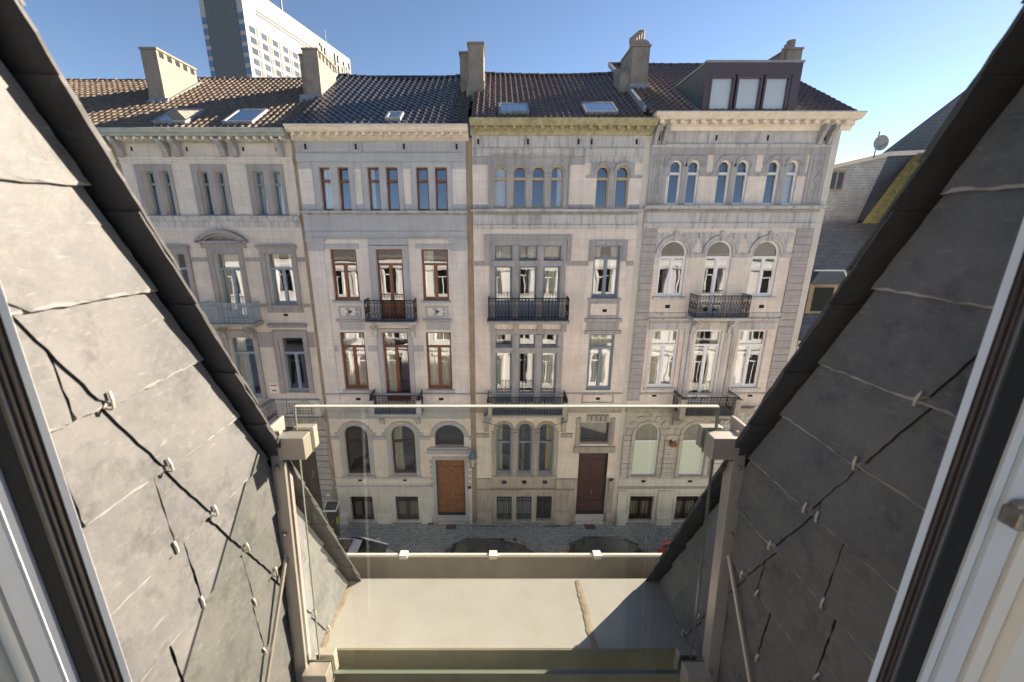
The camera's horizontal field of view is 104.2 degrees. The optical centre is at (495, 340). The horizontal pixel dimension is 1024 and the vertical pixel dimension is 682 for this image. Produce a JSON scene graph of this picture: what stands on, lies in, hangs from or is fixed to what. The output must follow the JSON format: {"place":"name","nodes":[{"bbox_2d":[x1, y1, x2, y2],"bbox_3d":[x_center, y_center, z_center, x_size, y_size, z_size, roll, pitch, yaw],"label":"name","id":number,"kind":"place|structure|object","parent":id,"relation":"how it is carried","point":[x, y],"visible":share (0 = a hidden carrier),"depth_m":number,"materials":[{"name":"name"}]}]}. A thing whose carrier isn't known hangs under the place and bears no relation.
{"place":"outdoors","nodes":[
{"label":"outdoors","id":0,"kind":"place"},
{"bbox_2d":[328,522,682,552],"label":"pavement","id":1,"kind":"structure","parent":0,"point":[436,537],"depth_m":18.27,"materials":[{"name":"stone"}]},
{"bbox_2d":[323,501,339,536],"bbox_3d":[-7.250,8.035,17.751,0.580,1.800,0.440,0,15,0],"label":"parking meter","id":2,"kind":"object","parent":1,"relation":"on","point":[331,509],"visible":0.88,"depth_m":17.61,"materials":[{"name":"black metal"}]},
{"bbox_2d":[337,537,394,552],"bbox_3d":[-6.202,8.824,15.863,4.296,1.510,2.160,0,15,0],"label":"parked car","id":3,"kind":"object","parent":1,"relation":"on","point":[358,545],"visible":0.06,"depth_m":16.04,"materials":[{"name":"silver metal"}]},
{"bbox_2d":[446,524,456,528],"bbox_3d":[-2.100,8.706,18.662,0.500,0.018,0.300,0,15,0],"label":"door mat","id":4,"kind":"object","parent":1,"relation":"on","point":[451,526],"depth_m":18.67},
{"bbox_2d":[444,538,533,552],"bbox_3d":[-0.202,8.854,15.840,3.896,1.465,2.160,0,15,0],"label":"parked car","id":5,"kind":"object","parent":1,"relation":"on","point":[483,545],"visible":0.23,"depth_m":16.01,"materials":[{"name":"black paint"}]},
{"bbox_2d":[471,524,570,527],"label":"weeds","id":6,"kind":"object","parent":1,"relation":"on","point":[511,527],"visible":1,"depth_m":18.69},
{"bbox_2d":[584,524,595,528],"bbox_3d":[4.400,8.706,18.662,0.500,0.018,0.300,0,15,0],"label":"door mat","id":7,"kind":"object","parent":1,"relation":"on","point":[589,526],"depth_m":18.67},
{"bbox_2d":[567,536,648,552],"bbox_3d":[4.698,8.825,15.832,3.596,1.525,2.160,0,15,0],"label":"parked car","id":8,"kind":"object","parent":1,"relation":"on","point":[584,544],"visible":0.23,"depth_m":15.97,"materials":[{"name":"black paint"}]},
{"bbox_2d":[657,540,670,552],"bbox_3d":[8.748,8.836,15.866,4.196,1.485,2.160,0,15,0],"label":"parked car","id":9,"kind":"object","parent":1,"relation":"on","point":[662,549],"visible":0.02,"depth_m":16.44,"materials":[{"name":"red paint"}]},
{"bbox_2d":[323,496,693,515],"bbox_3d":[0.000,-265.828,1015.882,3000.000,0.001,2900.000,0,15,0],"label":"ground","id":10,"kind":"structure","parent":0,"point":[546,508],"depth_m":20.11,"materials":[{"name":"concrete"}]},
{"bbox_2d":[66,78,150,176],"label":"townhouse","id":11,"kind":"structure","parent":10,"relation":"on","point":[105,102],"depth_m":16.54,"materials":[{"name":"tile"}]},
{"bbox_2d":[96,47,339,521],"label":"townhouse","id":12,"kind":"structure","parent":10,"relation":"on","point":[209,170],"depth_m":15.68,"materials":[{"name":"beige stone"}]},
{"bbox_2d":[147,172,161,215],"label":"window","id":13,"kind":"structure","parent":12,"relation":"in","point":[152,184],"depth_m":15.34,"materials":[{"name":"grey glass"}]},
{"bbox_2d":[164,172,176,215],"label":"window","id":14,"kind":"structure","parent":12,"relation":"in","point":[166,176],"depth_m":15.32,"materials":[{"name":"grey glass"}]},
{"bbox_2d":[171,253,186,280],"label":"window","id":15,"kind":"structure","parent":12,"relation":"in","point":[175,255],"depth_m":16.05,"materials":[{"name":"grey glass"}]},
{"bbox_2d":[202,172,214,215],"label":"window","id":16,"kind":"structure","parent":12,"relation":"in","point":[203,173],"depth_m":15.34,"materials":[{"name":"grey glass"}]},
{"bbox_2d":[218,172,229,215],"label":"window","id":17,"kind":"structure","parent":12,"relation":"in","point":[219,173],"depth_m":15.36,"materials":[{"name":"grey glass"}]},
{"bbox_2d":[217,253,247,318],"bbox_3d":[-10.620,-2.237,16.311,1.000,2.690,0.229,0,15,0],"label":"window","id":18,"kind":"structure","parent":12,"relation":"in","point":[232,282],"depth_m":16.27,"materials":[{"name":"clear glass"}]},
{"bbox_2d":[232,338,261,395],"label":"window","id":19,"kind":"structure","parent":12,"relation":"in","point":[242,357],"depth_m":17.16,"materials":[{"name":"grey glass"}]},
{"bbox_2d":[255,172,268,215],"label":"window","id":20,"kind":"structure","parent":12,"relation":"in","point":[260,178],"depth_m":15.39,"materials":[{"name":"grey glass"}]},
{"bbox_2d":[269,383,279,392],"bbox_3d":[-9.530,2.022,17.134,0.380,0.440,0.036,0,15,0],"label":"red white sign","id":21,"kind":"object","parent":12,"relation":"attached to","point":[274,387],"visible":1,"depth_m":17.11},
{"bbox_2d":[273,172,284,215],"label":"window","id":22,"kind":"structure","parent":12,"relation":"in","point":[281,206],"depth_m":15.39,"materials":[{"name":"grey glass"}]},
{"bbox_2d":[268,253,296,303],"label":"window","id":23,"kind":"structure","parent":12,"relation":"in","point":[275,268],"depth_m":16.23,"materials":[{"name":"white glass"}]},
{"bbox_2d":[281,338,308,390],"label":"window","id":24,"kind":"structure","parent":12,"relation":"in","point":[295,353],"depth_m":17.16,"materials":[{"name":"grey wood"}]},
{"bbox_2d":[285,427,322,511],"bbox_3d":[-8.850,5.990,18.546,1.400,4.700,0.141,0,15,0],"label":"door","id":25,"kind":"structure","parent":12,"relation":"in","point":[310,475],"depth_m":18.59,"materials":[{"name":"wood"}]},
{"bbox_2d":[198,0,350,77],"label":"hotel tower","id":26,"kind":"structure","parent":10,"relation":"on","point":[255,38],"depth_m":143.41,"materials":[{"name":"white concrete"}]},
{"bbox_2d":[205,39,210,45],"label":"window","id":27,"kind":"structure","parent":26,"relation":"in","point":[207,41],"depth_m":142.10,"materials":[{"name":"blue glass"}]},
{"bbox_2d":[238,12,243,18],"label":"window","id":28,"kind":"structure","parent":26,"relation":"in","point":[240,15],"depth_m":137.15,"materials":[{"name":"blue glass"}]},
{"bbox_2d":[239,23,244,30],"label":"window","id":29,"kind":"structure","parent":26,"relation":"in","point":[242,26],"depth_m":138.03,"materials":[{"name":"blue glass"}]},
{"bbox_2d":[241,35,246,41],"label":"window","id":30,"kind":"structure","parent":26,"relation":"in","point":[243,37],"depth_m":138.91,"materials":[{"name":"blue glass"}]},
{"bbox_2d":[246,67,251,73],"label":"window","id":31,"kind":"structure","parent":26,"relation":"in","point":[248,70],"depth_m":141.54,"materials":[{"name":"blue glass"}]},
{"bbox_2d":[249,25,255,34],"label":"window","id":32,"kind":"structure","parent":26,"relation":"in","point":[251,28],"depth_m":140.65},
{"bbox_2d":[251,36,256,44],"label":"window","id":33,"kind":"structure","parent":26,"relation":"in","point":[253,40],"depth_m":141.59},
{"bbox_2d":[252,47,258,55],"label":"window","id":34,"kind":"structure","parent":26,"relation":"in","point":[255,51],"depth_m":142.43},
{"bbox_2d":[254,58,259,65],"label":"window","id":35,"kind":"structure","parent":26,"relation":"in","point":[257,62],"depth_m":143.14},
{"bbox_2d":[255,68,261,76],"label":"window","id":36,"kind":"structure","parent":26,"relation":"in","point":[258,72],"depth_m":144.16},
{"bbox_2d":[261,32,267,41],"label":"window","id":37,"kind":"structure","parent":26,"relation":"in","point":[264,36],"depth_m":145.86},
{"bbox_2d":[283,41,484,523],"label":"townhouse","id":38,"kind":"structure","parent":10,"relation":"on","point":[384,164],"depth_m":16.38,"materials":[{"name":"stone"}]},
{"bbox_2d":[320,168,333,210],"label":"window","id":39,"kind":"structure","parent":38,"relation":"in","point":[326,183],"depth_m":15.25,"materials":[{"name":"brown wood"}]},
{"bbox_2d":[338,168,351,210],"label":"window","id":40,"kind":"structure","parent":38,"relation":"in","point":[341,181],"depth_m":15.13,"materials":[{"name":"brown wood"}]},
{"bbox_2d":[331,249,359,299],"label":"window","id":41,"kind":"structure","parent":38,"relation":"in","point":[346,274],"depth_m":16.02,"materials":[{"name":"brown wood"}]},
{"bbox_2d":[340,332,368,388],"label":"window","id":42,"kind":"structure","parent":38,"relation":"in","point":[353,343],"depth_m":17.06,"materials":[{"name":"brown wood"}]},
{"bbox_2d":[345,426,370,472],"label":"window","id":43,"kind":"structure","parent":38,"relation":"in","point":[346,436],"depth_m":18.18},
{"bbox_2d":[351,496,373,519],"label":"window","id":44,"kind":"structure","parent":38,"relation":"in","point":[362,505],"depth_m":19.00,"materials":[{"name":"black metal"}]},
{"bbox_2d":[368,168,380,210],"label":"window","id":45,"kind":"structure","parent":38,"relation":"in","point":[371,173],"depth_m":15.22,"materials":[{"name":"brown wood"}]},
{"bbox_2d":[376,249,405,318],"bbox_3d":[-4.210,-2.273,16.123,1.060,2.820,0.085,0,15,0],"label":"window","id":46,"kind":"structure","parent":38,"relation":"in","point":[385,304],"depth_m":16.18,"materials":[{"name":"brown wood"}]},
{"bbox_2d":[386,168,399,210],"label":"window","id":47,"kind":"structure","parent":38,"relation":"in","point":[388,181],"depth_m":15.13,"materials":[{"name":"brown wood"}]},
{"bbox_2d":[382,332,411,400],"bbox_3d":[-4.223,1.082,17.120,1.126,3.120,0.226,0,15,0],"label":"window","id":48,"kind":"structure","parent":38,"relation":"in","point":[391,351],"depth_m":17.09,"materials":[{"name":"brown wood"}]},
{"bbox_2d":[392,426,416,472],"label":"window","id":49,"kind":"structure","parent":38,"relation":"in","point":[397,436],"depth_m":18.27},
{"bbox_2d":[395,496,418,519],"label":"window","id":50,"kind":"structure","parent":38,"relation":"in","point":[407,506],"depth_m":19.00,"materials":[{"name":"glass"}]},
{"bbox_2d":[416,168,429,210],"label":"window","id":51,"kind":"structure","parent":38,"relation":"in","point":[418,181],"depth_m":15.13,"materials":[{"name":"brown wood"}]},
{"bbox_2d":[422,249,448,299],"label":"window","id":52,"kind":"structure","parent":38,"relation":"in","point":[430,269],"depth_m":16.08,"materials":[{"name":"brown wood"}]},
{"bbox_2d":[426,332,452,388],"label":"window","id":53,"kind":"structure","parent":38,"relation":"in","point":[439,355],"depth_m":17.06,"materials":[{"name":"brown wood"}]},
{"bbox_2d":[435,168,447,210],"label":"window","id":54,"kind":"structure","parent":38,"relation":"in","point":[436,181],"depth_m":15.13,"materials":[{"name":"brown wood"}]},
{"bbox_2d":[435,429,463,444],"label":"window","id":55,"kind":"structure","parent":38,"relation":"in","point":[437,429],"depth_m":18.04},
{"bbox_2d":[437,460,465,511],"bbox_3d":[-2.085,6.749,18.672,1.310,2.970,0.141,0,15,0],"label":"door","id":56,"kind":"structure","parent":38,"relation":"in","point":[450,473],"depth_m":18.66,"materials":[{"name":"orange wood"}]},
{"bbox_2d":[468,448,476,468],"bbox_3d":[-1.020,5.069,17.597,0.400,1.020,0.778,0,15,0],"label":"wall lantern","id":57,"kind":"object","parent":38,"relation":"attached to","point":[472,457],"depth_m":17.30,"materials":[{"name":"grey glass"}]},
{"bbox_2d":[469,71,658,524],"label":"townhouse","id":58,"kind":"structure","parent":10,"relation":"on","point":[560,163],"depth_m":16.30,"materials":[{"name":"beige stone"}]},
{"bbox_2d":[494,166,506,207],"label":"window","id":59,"kind":"structure","parent":58,"relation":"in","point":[500,173],"depth_m":15.26,"materials":[{"name":"blue glass"}]},
{"bbox_2d":[495,245,511,259],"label":"window","id":60,"kind":"structure","parent":58,"relation":"in","point":[502,252],"depth_m":15.95,"materials":[{"name":"clear glass"}]},
{"bbox_2d":[495,266,511,317],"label":"window","id":61,"kind":"structure","parent":58,"relation":"in","point":[503,274],"depth_m":16.32,"materials":[{"name":"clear glass"}]},
{"bbox_2d":[496,335,511,345],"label":"window","id":62,"kind":"structure","parent":58,"relation":"in","point":[498,337],"depth_m":16.86,"materials":[{"name":"clear glass"}]},
{"bbox_2d":[496,353,511,400],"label":"window","id":63,"kind":"structure","parent":58,"relation":"in","point":[503,360],"depth_m":17.34,"materials":[{"name":"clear glass"}]},
{"bbox_2d":[496,424,511,472],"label":"window","id":64,"kind":"structure","parent":58,"relation":"in","point":[499,430],"depth_m":18.23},
{"bbox_2d":[497,496,511,518],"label":"window","id":65,"kind":"structure","parent":58,"relation":"in","point":[504,503],"depth_m":19.00,"materials":[{"name":"glass"}]},
{"bbox_2d":[513,166,525,207],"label":"window","id":66,"kind":"structure","parent":58,"relation":"in","point":[514,179],"depth_m":15.10,"materials":[{"name":"blue glass"}]},
{"bbox_2d":[516,496,531,518],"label":"window","id":67,"kind":"structure","parent":58,"relation":"in","point":[525,509],"depth_m":19.02,"materials":[{"name":"glass"}]},
{"bbox_2d":[483,421,566,430],"bbox_3d":[1.200,3.539,16.637,3.508,0.443,0.024,0,15,0],"label":"hanging cable","id":68,"kind":"object","parent":58,"relation":"hanging from","point":[523,430],"visible":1,"depth_m":16.64,"materials":[{"name":"black metal"}]},
{"bbox_2d":[517,425,532,472],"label":"window","id":69,"kind":"structure","parent":58,"relation":"in","point":[518,441],"depth_m":18.18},
{"bbox_2d":[518,353,534,400],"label":"window","id":70,"kind":"structure","parent":58,"relation":"in","point":[519,395],"depth_m":17.35,"materials":[{"name":"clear glass"}]},
{"bbox_2d":[519,335,534,345],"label":"window","id":71,"kind":"structure","parent":58,"relation":"in","point":[533,344],"depth_m":16.84,"materials":[{"name":"clear glass"}]},
{"bbox_2d":[518,266,536,317],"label":"window","id":72,"kind":"structure","parent":58,"relation":"in","point":[532,270],"depth_m":16.35,"materials":[{"name":"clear glass"}]},
{"bbox_2d":[519,245,536,259],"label":"window","id":73,"kind":"structure","parent":58,"relation":"in","point":[532,249],"depth_m":15.95,"materials":[{"name":"grey glass"}]},
{"bbox_2d":[531,166,544,207],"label":"window","id":74,"kind":"structure","parent":58,"relation":"in","point":[533,179],"depth_m":15.09,"materials":[{"name":"blue glass"}]},
{"bbox_2d":[536,496,551,518],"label":"window","id":75,"kind":"structure","parent":58,"relation":"in","point":[542,514],"depth_m":18.92,"materials":[{"name":"black metal"}]},
{"bbox_2d":[538,424,553,472],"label":"window","id":76,"kind":"structure","parent":58,"relation":"in","point":[549,430],"depth_m":18.26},
{"bbox_2d":[540,353,556,400],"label":"window","id":77,"kind":"structure","parent":58,"relation":"in","point":[548,360],"depth_m":17.34,"materials":[{"name":"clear glass"}]},
{"bbox_2d":[542,335,556,345],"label":"window","id":78,"kind":"structure","parent":58,"relation":"in","point":[544,337],"depth_m":16.86,"materials":[{"name":"glass"}]},
{"bbox_2d":[542,266,559,317],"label":"window","id":79,"kind":"structure","parent":58,"relation":"in","point":[551,274],"depth_m":16.34,"materials":[{"name":"glass"}]},
{"bbox_2d":[544,245,560,259],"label":"window","id":80,"kind":"structure","parent":58,"relation":"in","point":[551,252],"depth_m":15.95,"materials":[{"name":"grey glass"}]},
{"bbox_2d":[550,166,563,207],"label":"window","id":81,"kind":"structure","parent":58,"relation":"in","point":[560,173],"depth_m":15.23,"materials":[{"name":"beige glass"}]},
{"bbox_2d":[576,453,606,510],"bbox_3d":[4.420,6.546,18.616,1.320,3.290,0.141,0,15,0],"label":"door","id":82,"kind":"structure","parent":58,"relation":"in","point":[592,466],"depth_m":18.62,"materials":[{"name":"wood"}]},
{"bbox_2d":[580,422,608,441],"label":"window","id":83,"kind":"structure","parent":58,"relation":"in","point":[605,439],"depth_m":18.07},
{"bbox_2d":[586,334,613,388],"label":"window","id":84,"kind":"structure","parent":58,"relation":"in","point":[600,350],"depth_m":17.05,"materials":[{"name":"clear glass"}]},
{"bbox_2d":[595,166,608,207],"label":"window","id":85,"kind":"structure","parent":58,"relation":"in","point":[598,179],"depth_m":15.10,"materials":[{"name":"beige glass"}]},
{"bbox_2d":[591,245,620,296],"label":"window","id":86,"kind":"structure","parent":58,"relation":"in","point":[615,249],"depth_m":16.13,"materials":[{"name":"glass"}]},
{"bbox_2d":[614,166,628,207],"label":"window","id":87,"kind":"structure","parent":58,"relation":"in","point":[617,179],"depth_m":15.10,"materials":[{"name":"beige glass"}]},
{"bbox_2d":[608,30,867,524],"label":"townhouse","id":88,"kind":"structure","parent":10,"relation":"on","point":[742,156],"depth_m":15.85,"materials":[{"name":"beige stone"}]},
{"bbox_2d":[628,496,652,519],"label":"window","id":89,"kind":"structure","parent":88,"relation":"in","point":[638,508],"depth_m":19.01,"materials":[{"name":"black metal"}]},
{"bbox_2d":[632,424,658,473],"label":"window","id":90,"kind":"structure","parent":88,"relation":"in","point":[645,450],"depth_m":18.19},
{"bbox_2d":[647,330,678,386],"bbox_3d":[7.040,0.731,16.985,1.120,2.530,0.232,0,15,0],"label":"window","id":91,"kind":"structure","parent":88,"relation":"in","point":[664,342],"depth_m":17.00,"materials":[{"name":"clear glass"}]},
{"bbox_2d":[656,241,685,295],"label":"window","id":92,"kind":"structure","parent":88,"relation":"in","point":[683,257],"depth_m":15.93,"materials":[{"name":"white glass"}]},
{"bbox_2d":[669,438,677,446],"bbox_3d":[7.850,4.489,17.651,0.300,0.370,0.210,0,15,0],"label":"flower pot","id":93,"kind":"object","parent":88,"relation":"attached to","point":[672,443],"visible":1,"depth_m":17.59,"materials":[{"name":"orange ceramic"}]},
{"bbox_2d":[666,161,680,204],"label":"window","id":94,"kind":"structure","parent":88,"relation":"in","point":[671,173],"depth_m":15.02,"materials":[{"name":"white glass"}]},
{"bbox_2d":[674,496,697,519],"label":"window","id":95,"kind":"structure","parent":88,"relation":"in","point":[683,506],"depth_m":19.01,"materials":[{"name":"black metal"}]},
{"bbox_2d":[678,439,703,473],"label":"window","id":96,"kind":"structure","parent":88,"relation":"in","point":[691,460],"depth_m":18.23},
{"bbox_2d":[684,161,698,204],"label":"window","id":97,"kind":"structure","parent":88,"relation":"in","point":[689,173],"depth_m":15.01,"materials":[{"name":"white glass"}]},
{"bbox_2d":[688,330,720,401],"bbox_3d":[8.830,1.079,17.076,1.150,3.250,0.223,0,15,0],"label":"window","id":98,"kind":"structure","parent":88,"relation":"in","point":[713,344],"depth_m":17.04,"materials":[{"name":"white glass"}]},
{"bbox_2d":[699,241,730,311],"bbox_3d":[8.775,-2.523,16.012,1.010,2.960,0.085,0,15,0],"label":"window","id":99,"kind":"structure","parent":88,"relation":"in","point":[716,258],"depth_m":15.95,"materials":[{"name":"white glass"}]},
{"bbox_2d":[714,161,729,204],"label":"window","id":100,"kind":"structure","parent":88,"relation":"in","point":[728,168],"depth_m":15.02,"materials":[{"name":"white glass"}]},
{"bbox_2d":[732,161,747,204],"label":"window","id":101,"kind":"structure","parent":88,"relation":"in","point":[746,169],"depth_m":15.02,"materials":[{"name":"white glass"}]},
{"bbox_2d":[732,330,765,386],"bbox_3d":[10.646,0.731,16.983,1.148,2.530,0.229,0,15,0],"label":"window","id":102,"kind":"structure","parent":88,"relation":"in","point":[742,342],"depth_m":16.99,"materials":[{"name":"white glass"}]},
{"bbox_2d":[746,241,777,295],"bbox_3d":[10.620,-2.889,15.912,1.040,2.200,0.085,0,15,0],"label":"window","id":103,"kind":"structure","parent":88,"relation":"in","point":[763,258],"depth_m":15.93,"materials":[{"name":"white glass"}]},
{"bbox_2d":[762,161,778,204],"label":"window","id":104,"kind":"structure","parent":88,"relation":"in","point":[777,168],"depth_m":15.02,"materials":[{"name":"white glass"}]},
{"bbox_2d":[781,161,797,204],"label":"window","id":105,"kind":"structure","parent":88,"relation":"in","point":[790,172],"depth_m":15.14,"materials":[{"name":"white glass"}]},
{"bbox_2d":[795,223,877,351],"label":"townhouse","id":106,"kind":"structure","parent":10,"relation":"on","point":[839,246],"depth_m":18.36,"materials":[{"name":"beige stone"}]},
{"bbox_3d":[0.000,6.429,-1.009,44.000,15.060,10.640,0,15,0],"label":"terraced house","id":107,"kind":"object","parent":10,"relation":"on","visible":0},
{"bbox_2d":[0,0,1023,681],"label":"slate roof","id":108,"kind":"structure","parent":107,"relation":"attached to","point":[166,440],"depth_m":0.85,"materials":[{"name":"grey stone"}]},
{"bbox_2d":[265,405,751,681],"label":"glass balustrade","id":109,"kind":"object","parent":108,"relation":"attached to","point":[300,442],"visible":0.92,"depth_m":1.29,"materials":[{"name":"glass"}]},
{"bbox_2d":[0,218,1023,681],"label":"terrace window frame","id":110,"kind":"object","parent":108,"relation":"attached to","point":[56,624],"visible":1,"depth_m":0.60,"materials":[{"name":"white painted wood"},{"name":"dark brown aluminium"},{"name":"black rubber"}]},
{"bbox_2d":[998,500,1023,530],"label":"window catch","id":111,"kind":"object","parent":110,"relation":"attached to","point":[1011,514],"depth_m":0.57,"materials":[{"name":"metal"}]},
{"bbox_2d":[0,577,1023,681],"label":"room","id":112,"kind":"object","parent":107,"relation":"attached to","point":[1005,662],"depth_m":0.64,"materials":[{"name":"white paint"}]},
{"bbox_2d":[22,0,1023,162],"label":"sky","id":113,"kind":"structure","parent":0,"point":[900,62],"materials":[{"name":"blue"}]},
{"bbox_2d":[822,91,963,222],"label":"slate clad building","id":114,"kind":"structure","parent":0,"point":[866,189],"depth_m":19.66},
{"bbox_2d":[829,171,845,189],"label":"window","id":115,"kind":"structure","parent":114,"relation":"in","point":[838,177],"depth_m":19.58,"materials":[{"name":"glass"}]},
{"bbox_2d":[873,131,888,157],"bbox_3d":[18.150,-9.297,18.785,0.586,1.150,0.418,11,19,34],"label":"satellite dish","id":116,"kind":"object","parent":114,"relation":"on","point":[881,142],"visible":1,"depth_m":18.83,"materials":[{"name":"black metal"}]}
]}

